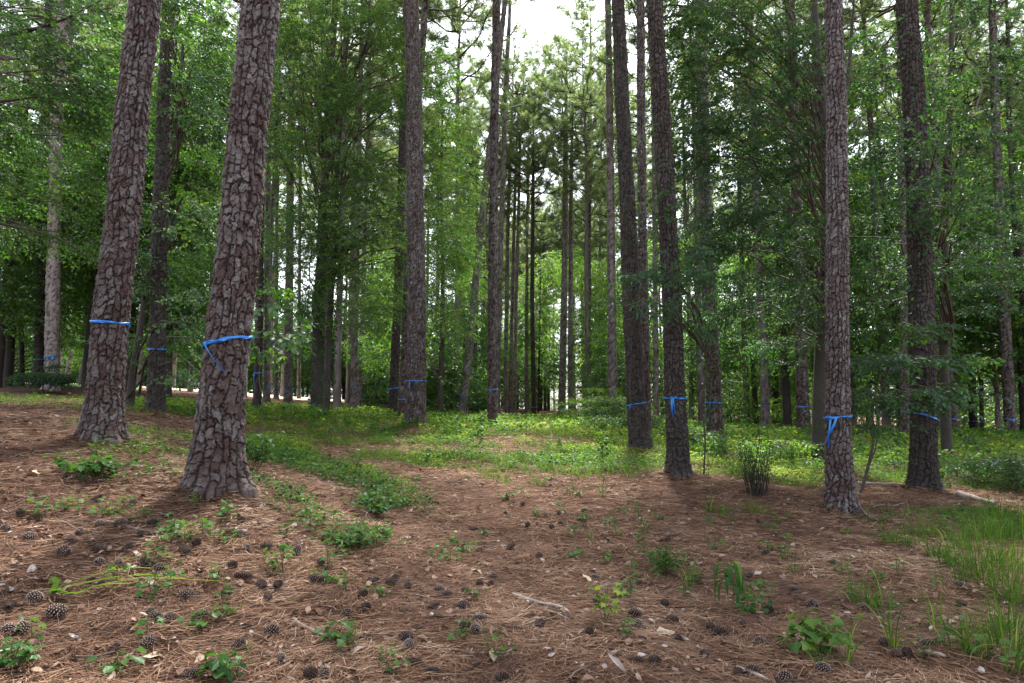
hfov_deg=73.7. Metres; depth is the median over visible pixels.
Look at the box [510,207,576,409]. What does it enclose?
pine tree
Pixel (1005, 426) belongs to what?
sapling
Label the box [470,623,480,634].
pine cone
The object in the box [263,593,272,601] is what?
pine cone
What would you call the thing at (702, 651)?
pine cone
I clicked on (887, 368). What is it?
sapling
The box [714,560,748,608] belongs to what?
drooping plant
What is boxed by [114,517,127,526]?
pine cone
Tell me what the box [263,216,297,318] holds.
pine tree
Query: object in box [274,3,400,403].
pine tree
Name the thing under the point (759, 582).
seedling
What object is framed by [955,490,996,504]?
log
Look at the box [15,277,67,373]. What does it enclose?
broadleaf tree
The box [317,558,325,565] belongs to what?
pine cone
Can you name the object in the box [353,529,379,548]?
seedling
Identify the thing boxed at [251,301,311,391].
broadleaf tree
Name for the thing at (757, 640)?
pine cone
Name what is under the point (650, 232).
pine tree
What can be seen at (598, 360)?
broadleaf tree
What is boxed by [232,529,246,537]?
pine cone
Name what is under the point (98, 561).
pine cone
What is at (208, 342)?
ribbon
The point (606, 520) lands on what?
seedling
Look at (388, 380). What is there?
shrub
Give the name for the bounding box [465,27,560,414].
pine tree
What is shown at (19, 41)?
pine tree
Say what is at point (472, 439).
sapling
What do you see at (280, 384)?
shrub
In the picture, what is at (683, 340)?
broadleaf tree
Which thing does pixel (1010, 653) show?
seedling
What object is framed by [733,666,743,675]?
pine cone
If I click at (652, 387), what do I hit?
broadleaf tree
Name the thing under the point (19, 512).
pine cone
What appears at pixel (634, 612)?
pine cone
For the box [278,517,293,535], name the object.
seedling
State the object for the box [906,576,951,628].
grass tuft
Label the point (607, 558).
seedling
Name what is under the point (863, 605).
pine cone
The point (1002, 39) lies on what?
pine tree
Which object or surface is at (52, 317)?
pine tree
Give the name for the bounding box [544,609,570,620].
stick
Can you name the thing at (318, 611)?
dead leaves
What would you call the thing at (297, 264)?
pine tree
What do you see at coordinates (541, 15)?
sky
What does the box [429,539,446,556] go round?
seedling
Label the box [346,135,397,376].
pine tree
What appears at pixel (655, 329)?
pine tree
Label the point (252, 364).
broadleaf tree
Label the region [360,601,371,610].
pine cone
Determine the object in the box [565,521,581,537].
seedling
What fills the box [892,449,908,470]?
sapling
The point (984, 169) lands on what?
pine tree
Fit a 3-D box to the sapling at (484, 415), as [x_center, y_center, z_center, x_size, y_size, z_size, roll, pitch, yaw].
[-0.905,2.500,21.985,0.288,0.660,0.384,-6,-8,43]
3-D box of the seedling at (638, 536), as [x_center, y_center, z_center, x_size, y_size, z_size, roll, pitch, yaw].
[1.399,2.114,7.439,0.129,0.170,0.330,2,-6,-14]
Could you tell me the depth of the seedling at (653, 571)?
5.99 m
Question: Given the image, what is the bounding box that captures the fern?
[635,542,691,573]
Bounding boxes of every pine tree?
[0,0,121,387]
[0,0,127,111]
[0,1,55,105]
[0,28,55,95]
[0,50,88,183]
[13,0,125,373]
[17,115,24,385]
[24,0,127,166]
[28,15,102,181]
[39,0,70,390]
[51,11,159,383]
[51,27,115,373]
[73,0,161,445]
[93,0,195,137]
[136,75,209,384]
[144,0,182,413]
[151,17,230,387]
[153,33,214,143]
[154,0,234,391]
[177,0,280,502]
[178,0,358,405]
[178,127,216,388]
[183,124,224,388]
[200,1,298,397]
[203,0,295,408]
[205,185,220,236]
[214,13,313,399]
[216,0,321,401]
[225,123,315,263]
[230,0,347,404]
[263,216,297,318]
[264,153,319,394]
[271,0,338,396]
[273,14,358,398]
[273,27,391,318]
[273,174,316,272]
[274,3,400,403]
[278,214,316,396]
[283,103,385,334]
[283,160,371,238]
[290,0,402,411]
[296,0,425,411]
[296,0,432,409]
[297,182,350,268]
[307,36,399,402]
[311,186,362,312]
[318,145,396,246]
[339,0,480,300]
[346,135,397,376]
[360,139,424,264]
[363,167,423,269]
[364,51,456,201]
[367,0,483,415]
[370,83,445,221]
[377,90,465,223]
[389,137,439,246]
[391,0,492,418]
[394,43,490,342]
[394,137,478,331]
[401,0,523,412]
[402,0,428,425]
[424,123,500,337]
[431,208,478,293]
[432,111,534,411]
[432,143,484,321]
[450,0,534,412]
[458,0,536,415]
[460,209,512,356]
[461,126,523,394]
[461,218,519,287]
[465,23,568,412]
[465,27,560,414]
[466,61,561,412]
[466,169,525,270]
[467,202,515,289]
[478,238,520,298]
[479,98,578,412]
[480,83,595,413]
[485,231,530,350]
[486,0,500,424]
[500,256,519,407]
[502,212,555,288]
[502,234,541,300]
[503,193,568,409]
[509,22,629,414]
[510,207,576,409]
[511,219,568,309]
[518,21,636,405]
[518,269,547,389]
[520,45,633,417]
[520,230,574,406]
[535,176,592,410]
[538,239,560,310]
[538,265,567,409]
[539,170,604,411]
[545,134,636,406]
[546,216,593,291]
[547,0,636,393]
[557,192,619,310]
[559,187,637,405]
[561,218,605,407]
[568,98,648,407]
[568,108,648,392]
[568,210,615,342]
[573,0,617,414]
[577,223,619,295]
[578,0,724,417]
[580,156,651,406]
[583,85,656,408]
[588,50,692,209]
[591,157,658,266]
[592,244,620,291]
[605,0,760,427]
[606,0,655,449]
[629,29,726,423]
[635,179,693,259]
[636,0,653,438]
[644,0,694,479]
[646,115,722,418]
[646,137,716,255]
[647,195,693,414]
[665,2,803,427]
[668,0,807,427]
[678,180,736,273]
[691,0,728,446]
[709,0,885,433]
[709,47,852,428]
[709,58,801,212]
[713,179,773,413]
[719,172,774,261]
[725,187,780,270]
[747,0,886,201]
[749,47,862,385]
[756,0,896,426]
[758,24,896,200]
[787,46,889,207]
[797,0,961,432]
[808,0,980,438]
[823,0,865,516]
[845,1,988,423]
[849,155,883,422]
[853,158,898,426]
[855,1,980,163]
[873,25,1006,431]
[876,0,958,430]
[877,0,1023,431]
[887,0,1023,432]
[891,0,945,490]
[895,24,1023,427]
[931,89,1006,420]
[936,24,1023,245]
[937,0,1017,434]
[938,0,1023,139]
[957,69,1008,426]
[959,149,1001,434]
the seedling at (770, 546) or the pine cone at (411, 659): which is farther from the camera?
the seedling at (770, 546)
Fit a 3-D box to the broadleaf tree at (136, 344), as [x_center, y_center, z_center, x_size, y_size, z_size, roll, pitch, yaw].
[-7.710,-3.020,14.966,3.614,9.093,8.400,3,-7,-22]
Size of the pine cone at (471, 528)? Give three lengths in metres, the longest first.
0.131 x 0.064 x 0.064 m
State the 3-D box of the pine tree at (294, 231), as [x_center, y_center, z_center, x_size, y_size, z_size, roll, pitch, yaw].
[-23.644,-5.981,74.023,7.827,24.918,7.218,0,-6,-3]
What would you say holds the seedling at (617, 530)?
on the ground at (248, 522)
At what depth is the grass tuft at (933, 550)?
6.78 m
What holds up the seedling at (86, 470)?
on the ground at (248, 522)
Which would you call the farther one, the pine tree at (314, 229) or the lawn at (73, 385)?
the pine tree at (314, 229)
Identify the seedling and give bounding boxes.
[15,615,46,639]
[23,503,58,516]
[27,491,49,515]
[54,496,75,510]
[67,490,87,511]
[75,455,95,479]
[81,440,111,453]
[85,646,146,673]
[88,498,115,517]
[105,557,130,582]
[111,506,145,521]
[113,489,133,513]
[133,565,168,600]
[134,548,173,566]
[135,609,165,635]
[138,503,154,517]
[144,526,168,557]
[155,519,187,532]
[157,519,184,529]
[158,560,186,591]
[165,512,189,543]
[169,521,207,540]
[176,606,223,628]
[187,488,201,505]
[190,515,213,538]
[197,520,213,529]
[207,563,221,579]
[208,528,243,544]
[211,524,224,542]
[214,576,231,599]
[214,602,243,615]
[216,499,237,522]
[218,499,232,516]
[224,644,252,677]
[262,542,296,574]
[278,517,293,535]
[299,506,319,529]
[301,503,310,517]
[308,567,344,583]
[314,616,354,640]
[319,539,336,567]
[322,521,342,537]
[335,545,352,558]
[335,619,357,647]
[338,571,354,591]
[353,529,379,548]
[363,583,393,595]
[369,520,388,544]
[377,642,410,674]
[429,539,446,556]
[437,548,456,563]
[447,618,475,640]
[448,539,475,552]
[450,534,459,543]
[456,547,471,561]
[464,587,486,596]
[480,629,516,659]
[496,490,516,497]
[532,506,539,515]
[556,499,565,510]
[565,481,574,493]
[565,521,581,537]
[568,548,582,558]
[586,582,629,619]
[602,510,616,527]
[602,550,612,564]
[611,522,622,536]
[618,571,639,596]
[620,616,635,635]
[623,556,637,575]
[634,501,642,513]
[634,528,648,541]
[635,513,650,530]
[647,560,663,579]
[651,512,667,519]
[677,573,692,598]
[685,566,703,582]
[699,536,732,550]
[703,510,716,526]
[720,510,742,523]
[736,593,762,612]
[741,588,755,597]
[749,583,776,612]
[750,578,764,587]
[757,539,779,549]
[778,541,791,558]
[779,527,792,543]
[784,510,791,521]
[833,558,849,574]
[836,582,868,595]
[839,530,850,533]
[867,571,885,579]
[885,597,897,609]
[887,605,915,619]
[888,549,906,573]
[898,634,944,658]
[902,539,910,546]
[929,574,944,591]
[933,624,957,645]
[938,554,971,563]
[958,614,996,652]
[998,638,1023,676]
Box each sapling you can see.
[248,277,318,457]
[288,404,298,430]
[306,403,323,447]
[309,415,341,445]
[344,416,351,431]
[346,445,364,474]
[423,448,431,465]
[438,422,449,444]
[465,430,477,450]
[474,421,485,438]
[478,409,488,422]
[537,434,555,453]
[556,435,561,445]
[597,430,612,458]
[690,430,708,455]
[695,433,721,465]
[738,434,750,448]
[743,445,757,463]
[786,446,795,462]
[813,319,1011,492]
[879,454,892,470]
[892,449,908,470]
[956,440,969,468]
[967,429,978,442]
[997,421,1011,442]
[1002,444,1022,462]
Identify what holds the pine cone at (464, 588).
on the ground at (248, 522)
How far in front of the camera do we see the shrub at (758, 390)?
42.41 m
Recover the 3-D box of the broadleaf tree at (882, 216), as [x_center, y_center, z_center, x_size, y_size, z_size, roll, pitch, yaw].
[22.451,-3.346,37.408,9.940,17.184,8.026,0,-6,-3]
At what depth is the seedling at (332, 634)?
3.94 m
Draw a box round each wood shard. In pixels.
[736,666,767,680]
[918,648,946,657]
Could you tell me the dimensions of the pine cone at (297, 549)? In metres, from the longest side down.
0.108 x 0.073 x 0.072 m
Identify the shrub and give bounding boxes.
[4,363,86,394]
[32,326,80,381]
[62,336,79,382]
[134,323,147,384]
[142,348,147,384]
[176,331,204,386]
[176,352,200,389]
[245,430,284,472]
[250,363,296,394]
[272,370,303,394]
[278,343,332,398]
[278,351,307,394]
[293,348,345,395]
[301,335,357,396]
[349,348,430,408]
[357,372,398,402]
[357,377,388,404]
[367,335,453,408]
[368,318,479,414]
[425,348,486,415]
[426,351,501,406]
[426,376,482,410]
[449,353,487,403]
[452,385,499,413]
[500,372,543,408]
[546,396,566,410]
[557,387,626,421]
[568,406,665,434]
[650,377,697,418]
[651,388,664,413]
[659,362,705,415]
[688,425,731,458]
[692,371,760,424]
[696,383,760,418]
[723,392,771,423]
[727,439,824,468]
[728,347,811,424]
[732,429,780,494]
[770,389,811,423]
[770,396,811,426]
[854,380,876,424]
[857,384,881,425]
[874,404,894,423]
[939,450,1023,493]
[959,370,1019,430]
[960,407,978,427]
[961,389,990,419]
[962,389,1019,428]
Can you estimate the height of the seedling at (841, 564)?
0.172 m
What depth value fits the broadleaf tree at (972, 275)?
30.17 m
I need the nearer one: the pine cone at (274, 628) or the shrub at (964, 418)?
the pine cone at (274, 628)
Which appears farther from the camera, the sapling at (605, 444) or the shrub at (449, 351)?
the shrub at (449, 351)
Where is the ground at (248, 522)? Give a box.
[0,386,1023,682]
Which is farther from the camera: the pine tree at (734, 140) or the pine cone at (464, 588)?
the pine tree at (734, 140)
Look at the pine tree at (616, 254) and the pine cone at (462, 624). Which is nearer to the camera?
the pine cone at (462, 624)
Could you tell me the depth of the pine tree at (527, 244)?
55.67 m
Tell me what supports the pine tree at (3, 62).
on the lawn at (73, 385)
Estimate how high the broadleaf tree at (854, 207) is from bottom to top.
17.305 m
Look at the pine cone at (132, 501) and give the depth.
5.54 m
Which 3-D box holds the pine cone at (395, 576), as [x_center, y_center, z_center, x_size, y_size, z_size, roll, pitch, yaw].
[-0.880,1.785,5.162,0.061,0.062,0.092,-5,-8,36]
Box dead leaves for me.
[0,401,1023,682]
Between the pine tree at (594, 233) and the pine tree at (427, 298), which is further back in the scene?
the pine tree at (594, 233)
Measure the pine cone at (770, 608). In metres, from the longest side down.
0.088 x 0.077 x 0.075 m
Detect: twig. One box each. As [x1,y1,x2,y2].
[60,520,98,533]
[106,520,168,536]
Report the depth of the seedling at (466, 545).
6.44 m
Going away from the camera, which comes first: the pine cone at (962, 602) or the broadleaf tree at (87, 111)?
the pine cone at (962, 602)
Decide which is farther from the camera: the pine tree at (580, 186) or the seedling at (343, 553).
the pine tree at (580, 186)
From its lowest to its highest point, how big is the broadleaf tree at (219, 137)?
16.738 m
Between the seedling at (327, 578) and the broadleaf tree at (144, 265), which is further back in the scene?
the broadleaf tree at (144, 265)
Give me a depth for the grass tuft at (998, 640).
4.17 m
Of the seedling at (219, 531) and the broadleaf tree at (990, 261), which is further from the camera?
the broadleaf tree at (990, 261)
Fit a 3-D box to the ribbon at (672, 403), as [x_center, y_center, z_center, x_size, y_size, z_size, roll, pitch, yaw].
[2.763,1.108,11.539,0.390,0.346,0.410,0,-6,0]
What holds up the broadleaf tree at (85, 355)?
on the ground at (248, 522)
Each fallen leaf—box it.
[0,583,14,591]
[4,563,22,570]
[144,651,168,657]
[581,573,591,581]
[655,627,674,634]
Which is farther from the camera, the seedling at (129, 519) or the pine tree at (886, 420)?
the pine tree at (886, 420)
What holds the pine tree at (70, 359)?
on the ground at (248, 522)
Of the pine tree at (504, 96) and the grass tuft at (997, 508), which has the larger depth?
the pine tree at (504, 96)
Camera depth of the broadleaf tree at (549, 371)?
56.74 m
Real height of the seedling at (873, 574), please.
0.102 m
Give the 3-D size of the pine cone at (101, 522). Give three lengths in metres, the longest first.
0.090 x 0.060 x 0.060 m
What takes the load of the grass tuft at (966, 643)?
on the ground at (248, 522)
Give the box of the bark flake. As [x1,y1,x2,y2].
[607,652,625,672]
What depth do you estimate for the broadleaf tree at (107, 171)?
30.68 m
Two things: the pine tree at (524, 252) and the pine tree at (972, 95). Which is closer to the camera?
the pine tree at (972, 95)
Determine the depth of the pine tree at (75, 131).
43.46 m
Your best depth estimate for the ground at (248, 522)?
5.46 m
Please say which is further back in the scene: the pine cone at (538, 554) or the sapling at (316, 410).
the sapling at (316, 410)
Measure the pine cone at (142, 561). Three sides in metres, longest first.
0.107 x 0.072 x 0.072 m
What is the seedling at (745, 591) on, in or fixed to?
on the ground at (248, 522)
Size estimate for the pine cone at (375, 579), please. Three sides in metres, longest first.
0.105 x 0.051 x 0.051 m
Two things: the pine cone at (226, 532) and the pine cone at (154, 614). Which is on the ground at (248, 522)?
the pine cone at (226, 532)
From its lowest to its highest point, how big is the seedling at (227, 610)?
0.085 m
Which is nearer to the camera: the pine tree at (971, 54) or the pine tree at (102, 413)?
the pine tree at (102, 413)
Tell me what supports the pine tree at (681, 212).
on the ground at (248, 522)
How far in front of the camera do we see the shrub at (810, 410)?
46.25 m
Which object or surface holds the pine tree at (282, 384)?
on the ground at (248, 522)
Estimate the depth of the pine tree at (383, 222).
67.38 m
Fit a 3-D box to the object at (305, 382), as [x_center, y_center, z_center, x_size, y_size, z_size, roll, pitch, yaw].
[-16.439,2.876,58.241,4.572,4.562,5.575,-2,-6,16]
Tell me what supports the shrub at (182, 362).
on the ground at (248, 522)
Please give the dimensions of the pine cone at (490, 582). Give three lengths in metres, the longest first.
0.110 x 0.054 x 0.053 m
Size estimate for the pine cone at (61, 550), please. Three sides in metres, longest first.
0.107 x 0.094 x 0.091 m
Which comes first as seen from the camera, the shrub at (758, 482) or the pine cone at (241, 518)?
the pine cone at (241, 518)
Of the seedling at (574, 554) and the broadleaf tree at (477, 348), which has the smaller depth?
the seedling at (574, 554)
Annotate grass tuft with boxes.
[48,567,219,592]
[469,467,503,478]
[483,466,515,483]
[525,474,548,485]
[567,463,593,479]
[594,470,613,496]
[612,463,648,477]
[673,543,697,585]
[691,481,715,511]
[708,502,734,514]
[730,496,778,514]
[780,540,802,573]
[794,615,863,663]
[798,553,931,616]
[829,596,875,665]
[851,597,1020,660]
[863,589,950,648]
[868,521,908,542]
[884,525,927,545]
[885,518,1023,593]
[887,459,907,478]
[894,520,978,563]
[899,512,963,537]
[901,584,1023,664]
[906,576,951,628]
[913,542,982,566]
[913,579,1023,633]
[918,512,1020,551]
[933,519,1023,574]
[934,547,1023,610]
[939,502,1021,540]
[951,486,1023,519]
[966,499,1023,540]
[992,589,1023,674]
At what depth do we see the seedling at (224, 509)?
5.42 m
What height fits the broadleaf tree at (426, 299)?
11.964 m
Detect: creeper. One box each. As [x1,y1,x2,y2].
[43,450,149,476]
[294,517,392,548]
[341,487,407,514]
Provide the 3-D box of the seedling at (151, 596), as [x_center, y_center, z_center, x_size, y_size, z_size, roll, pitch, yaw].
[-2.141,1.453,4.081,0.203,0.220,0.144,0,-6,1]
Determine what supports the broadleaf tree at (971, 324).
on the ground at (248, 522)
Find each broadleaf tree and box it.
[0,0,159,269]
[0,0,235,392]
[0,5,105,386]
[0,12,236,344]
[0,34,105,386]
[0,77,98,359]
[0,80,217,360]
[0,115,190,387]
[0,206,139,375]
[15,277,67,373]
[61,0,278,397]
[74,14,254,349]
[82,0,237,406]
[177,235,215,361]
[247,322,263,387]
[248,306,278,386]
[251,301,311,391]
[254,258,311,360]
[293,301,342,382]
[293,316,311,395]
[295,280,346,359]
[305,262,377,399]
[331,275,392,376]
[331,309,358,384]
[342,240,429,378]
[343,235,446,378]
[359,234,393,371]
[366,250,454,375]
[369,249,463,363]
[426,260,514,402]
[430,274,468,327]
[447,301,502,370]
[450,328,487,375]
[473,244,573,411]
[500,325,524,396]
[500,326,538,408]
[507,273,575,409]
[517,347,573,409]
[518,340,556,404]
[524,297,577,409]
[555,316,581,394]
[565,239,696,398]
[566,317,606,406]
[569,320,652,409]
[573,297,623,407]
[574,305,624,396]
[579,244,661,407]
[594,106,740,475]
[602,277,662,384]
[607,239,741,403]
[642,0,900,460]
[650,349,664,405]
[658,235,733,369]
[658,296,703,385]
[680,257,735,375]
[682,204,812,426]
[683,292,751,410]
[693,322,751,422]
[710,116,876,426]
[717,163,820,426]
[719,256,794,423]
[722,122,891,393]
[734,83,995,430]
[769,291,813,408]
[778,250,859,395]
[806,38,995,425]
[817,129,995,391]
[819,0,1023,457]
[850,305,899,419]
[852,302,876,404]
[856,156,1023,404]
[856,343,896,420]
[862,216,1018,426]
[870,41,1023,384]
[895,282,998,424]
[937,142,1023,394]
[937,160,1023,381]
[947,106,1023,398]
[963,341,1016,428]
[984,292,1019,429]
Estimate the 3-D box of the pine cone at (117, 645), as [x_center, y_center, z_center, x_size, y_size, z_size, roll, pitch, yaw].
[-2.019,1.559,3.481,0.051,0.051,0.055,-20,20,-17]
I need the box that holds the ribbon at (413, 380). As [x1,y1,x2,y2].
[406,380,426,391]
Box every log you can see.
[857,481,900,484]
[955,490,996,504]
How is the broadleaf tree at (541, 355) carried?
on the ground at (248, 522)
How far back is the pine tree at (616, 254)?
81.52 m
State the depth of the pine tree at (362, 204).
64.67 m
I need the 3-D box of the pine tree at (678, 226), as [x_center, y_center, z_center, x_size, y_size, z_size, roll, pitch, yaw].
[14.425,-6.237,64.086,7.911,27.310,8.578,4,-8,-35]
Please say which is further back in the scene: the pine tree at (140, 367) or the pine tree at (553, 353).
the pine tree at (553, 353)
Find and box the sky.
[0,0,1023,417]
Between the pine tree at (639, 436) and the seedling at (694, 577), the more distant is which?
the pine tree at (639, 436)
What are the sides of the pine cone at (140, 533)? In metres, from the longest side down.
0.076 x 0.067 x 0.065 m
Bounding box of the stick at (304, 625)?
[292,617,327,636]
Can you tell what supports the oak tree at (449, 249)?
on the ground at (248, 522)
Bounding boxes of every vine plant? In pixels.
[0,635,45,669]
[196,648,241,681]
[772,607,866,656]
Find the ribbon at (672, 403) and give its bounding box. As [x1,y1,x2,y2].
[664,397,686,415]
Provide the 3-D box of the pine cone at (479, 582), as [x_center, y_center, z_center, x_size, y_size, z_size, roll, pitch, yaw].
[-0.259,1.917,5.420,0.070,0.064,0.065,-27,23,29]
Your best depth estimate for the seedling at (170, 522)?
5.04 m
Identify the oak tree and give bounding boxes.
[225,22,490,414]
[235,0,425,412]
[341,96,489,414]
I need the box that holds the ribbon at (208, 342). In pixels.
[202,335,252,372]
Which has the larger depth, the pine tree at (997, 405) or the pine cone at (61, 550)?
the pine tree at (997, 405)
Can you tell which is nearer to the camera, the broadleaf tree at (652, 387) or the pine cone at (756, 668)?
the pine cone at (756, 668)
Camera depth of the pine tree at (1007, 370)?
26.34 m
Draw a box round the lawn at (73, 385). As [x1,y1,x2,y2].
[13,384,138,391]
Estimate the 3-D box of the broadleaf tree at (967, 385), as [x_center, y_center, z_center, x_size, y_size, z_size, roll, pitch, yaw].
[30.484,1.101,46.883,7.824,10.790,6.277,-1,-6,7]
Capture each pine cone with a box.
[0,523,10,532]
[1,622,15,636]
[2,599,15,610]
[14,620,30,635]
[15,508,24,515]
[21,531,36,541]
[26,590,43,603]
[44,603,68,617]
[55,544,71,556]
[63,472,71,477]
[66,534,77,541]
[75,527,83,534]
[85,575,97,583]
[89,493,103,501]
[92,543,107,551]
[93,519,105,526]
[94,557,105,565]
[111,642,121,651]
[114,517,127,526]
[114,558,122,565]
[120,541,135,552]
[129,499,136,505]
[136,530,145,537]
[138,555,150,566]
[140,635,156,648]
[145,516,159,524]
[145,607,153,616]
[148,610,164,622]
[150,562,167,573]
[163,612,176,621]
[177,544,191,554]
[178,587,194,598]
[181,666,198,678]
[190,537,201,546]
[194,609,208,618]
[221,586,233,593]
[223,530,231,535]
[226,560,237,569]
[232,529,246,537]
[232,637,245,649]
[234,571,253,579]
[237,516,245,521]
[243,544,250,550]
[255,579,267,589]
[260,541,271,548]
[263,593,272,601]
[264,623,280,635]
[272,579,283,588]
[274,652,285,662]
[293,544,301,555]
[303,665,318,679]
[307,572,323,583]
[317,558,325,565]
[319,666,329,679]
[340,608,352,616]
[356,588,368,598]
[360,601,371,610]
[364,560,370,566]
[372,576,379,582]
[385,577,395,586]
[390,573,399,580]
[398,630,413,640]
[404,581,411,588]
[404,638,413,648]
[407,655,423,664]
[426,665,440,673]
[428,602,439,609]
[433,584,444,592]
[441,589,452,594]
[455,599,470,607]
[459,619,470,627]
[461,585,471,592]
[467,526,477,531]
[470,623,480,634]
[472,612,486,620]
[476,579,483,586]
[487,579,493,585]
[489,572,496,578]
[495,670,509,682]
[505,543,515,549]
[535,618,545,628]
[536,551,542,557]
[585,626,593,634]
[590,574,599,580]
[592,594,600,603]
[628,607,641,617]
[628,655,646,663]
[633,618,643,627]
[647,653,662,665]
[660,599,668,607]
[666,614,680,622]
[675,634,682,640]
[699,648,708,655]
[705,621,713,630]
[713,625,726,635]
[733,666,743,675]
[739,619,747,627]
[745,662,759,671]
[746,572,752,578]
[753,636,764,645]
[761,549,769,555]
[765,604,773,613]
[776,670,792,682]
[789,585,799,590]
[805,597,818,607]
[815,661,832,674]
[829,558,837,564]
[857,602,870,611]
[877,636,888,646]
[890,648,900,657]
[901,646,913,656]
[918,638,936,647]
[952,580,965,587]
[955,599,966,606]
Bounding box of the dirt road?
[30,383,343,402]
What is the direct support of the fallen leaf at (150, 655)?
on the ground at (248, 522)
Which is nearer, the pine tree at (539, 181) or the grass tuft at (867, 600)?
the grass tuft at (867, 600)
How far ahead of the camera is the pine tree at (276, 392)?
43.49 m
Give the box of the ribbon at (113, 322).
[89,320,130,326]
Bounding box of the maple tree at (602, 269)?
[551,244,624,406]
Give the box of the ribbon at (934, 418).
[909,412,939,421]
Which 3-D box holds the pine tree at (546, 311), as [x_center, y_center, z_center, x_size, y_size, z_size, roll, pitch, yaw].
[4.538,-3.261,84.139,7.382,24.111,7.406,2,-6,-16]
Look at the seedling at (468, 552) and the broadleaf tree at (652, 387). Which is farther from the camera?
the broadleaf tree at (652, 387)
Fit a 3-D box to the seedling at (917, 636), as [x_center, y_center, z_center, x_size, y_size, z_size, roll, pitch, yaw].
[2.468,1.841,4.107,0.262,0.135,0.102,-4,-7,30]
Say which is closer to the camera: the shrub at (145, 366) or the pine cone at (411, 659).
the pine cone at (411, 659)
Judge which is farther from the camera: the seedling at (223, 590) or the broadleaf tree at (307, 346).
the broadleaf tree at (307, 346)
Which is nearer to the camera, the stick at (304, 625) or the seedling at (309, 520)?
the stick at (304, 625)
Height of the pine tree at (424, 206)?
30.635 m
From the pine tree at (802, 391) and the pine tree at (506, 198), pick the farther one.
the pine tree at (506, 198)
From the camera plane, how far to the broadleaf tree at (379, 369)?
49.71 m
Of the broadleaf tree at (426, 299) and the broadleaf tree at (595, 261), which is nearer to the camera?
the broadleaf tree at (426, 299)
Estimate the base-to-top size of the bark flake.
0.086 m
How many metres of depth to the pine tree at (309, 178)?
48.35 m
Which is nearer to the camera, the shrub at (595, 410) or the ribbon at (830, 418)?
the ribbon at (830, 418)
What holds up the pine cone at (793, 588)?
on the ground at (248, 522)
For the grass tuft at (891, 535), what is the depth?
7.79 m
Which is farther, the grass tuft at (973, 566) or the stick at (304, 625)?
the grass tuft at (973, 566)
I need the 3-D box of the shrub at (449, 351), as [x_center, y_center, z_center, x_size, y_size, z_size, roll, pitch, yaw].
[-4.429,1.450,34.860,5.743,5.696,5.724,0,-6,1]
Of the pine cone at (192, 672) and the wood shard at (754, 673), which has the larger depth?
the wood shard at (754, 673)
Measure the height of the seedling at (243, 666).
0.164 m
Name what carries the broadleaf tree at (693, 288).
on the ground at (248, 522)
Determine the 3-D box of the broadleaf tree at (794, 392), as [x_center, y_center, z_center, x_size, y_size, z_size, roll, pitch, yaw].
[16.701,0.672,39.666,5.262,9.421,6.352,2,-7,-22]
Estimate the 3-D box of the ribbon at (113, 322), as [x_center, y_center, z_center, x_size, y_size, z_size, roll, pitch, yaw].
[-4.506,-0.201,7.667,0.407,0.056,0.410,0,-6,0]
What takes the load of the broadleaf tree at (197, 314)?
on the ground at (248, 522)
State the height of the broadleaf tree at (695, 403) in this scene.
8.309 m
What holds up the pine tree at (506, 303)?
on the ground at (248, 522)
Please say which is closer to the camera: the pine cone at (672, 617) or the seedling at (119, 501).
the pine cone at (672, 617)
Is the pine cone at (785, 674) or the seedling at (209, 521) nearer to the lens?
the pine cone at (785, 674)
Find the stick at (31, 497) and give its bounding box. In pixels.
[15,495,48,498]
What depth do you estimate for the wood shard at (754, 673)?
3.88 m
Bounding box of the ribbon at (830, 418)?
[823,415,852,447]
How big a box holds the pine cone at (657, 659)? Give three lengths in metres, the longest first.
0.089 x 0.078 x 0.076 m
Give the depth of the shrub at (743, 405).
46.75 m
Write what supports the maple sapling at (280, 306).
on the ground at (248, 522)
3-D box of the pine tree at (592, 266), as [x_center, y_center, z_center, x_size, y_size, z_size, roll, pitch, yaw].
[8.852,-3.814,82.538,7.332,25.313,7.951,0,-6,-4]
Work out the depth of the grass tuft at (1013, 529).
7.94 m
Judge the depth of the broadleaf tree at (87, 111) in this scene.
11.59 m
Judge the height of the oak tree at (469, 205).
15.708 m
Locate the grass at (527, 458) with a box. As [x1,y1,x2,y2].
[0,393,1023,517]
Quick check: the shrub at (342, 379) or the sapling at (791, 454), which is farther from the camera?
the shrub at (342, 379)
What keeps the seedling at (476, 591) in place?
on the ground at (248, 522)
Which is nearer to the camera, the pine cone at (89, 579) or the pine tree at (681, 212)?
the pine cone at (89, 579)
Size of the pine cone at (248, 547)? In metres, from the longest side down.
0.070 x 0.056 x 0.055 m
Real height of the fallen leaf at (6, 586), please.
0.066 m
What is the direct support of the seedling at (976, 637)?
on the ground at (248, 522)
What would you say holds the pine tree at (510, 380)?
on the ground at (248, 522)
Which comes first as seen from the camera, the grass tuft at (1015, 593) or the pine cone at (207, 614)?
the pine cone at (207, 614)
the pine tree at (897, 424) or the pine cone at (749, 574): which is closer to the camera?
the pine cone at (749, 574)
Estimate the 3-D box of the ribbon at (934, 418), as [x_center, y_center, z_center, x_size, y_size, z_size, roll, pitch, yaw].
[7.188,1.320,11.930,0.468,0.197,0.468,0,-6,0]
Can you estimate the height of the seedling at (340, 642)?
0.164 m
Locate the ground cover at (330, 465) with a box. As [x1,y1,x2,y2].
[0,392,1023,546]
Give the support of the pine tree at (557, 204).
on the ground at (248, 522)
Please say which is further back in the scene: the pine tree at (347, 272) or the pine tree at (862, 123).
the pine tree at (347, 272)
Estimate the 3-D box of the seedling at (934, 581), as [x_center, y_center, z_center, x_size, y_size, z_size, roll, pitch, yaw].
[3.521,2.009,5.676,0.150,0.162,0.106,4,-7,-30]

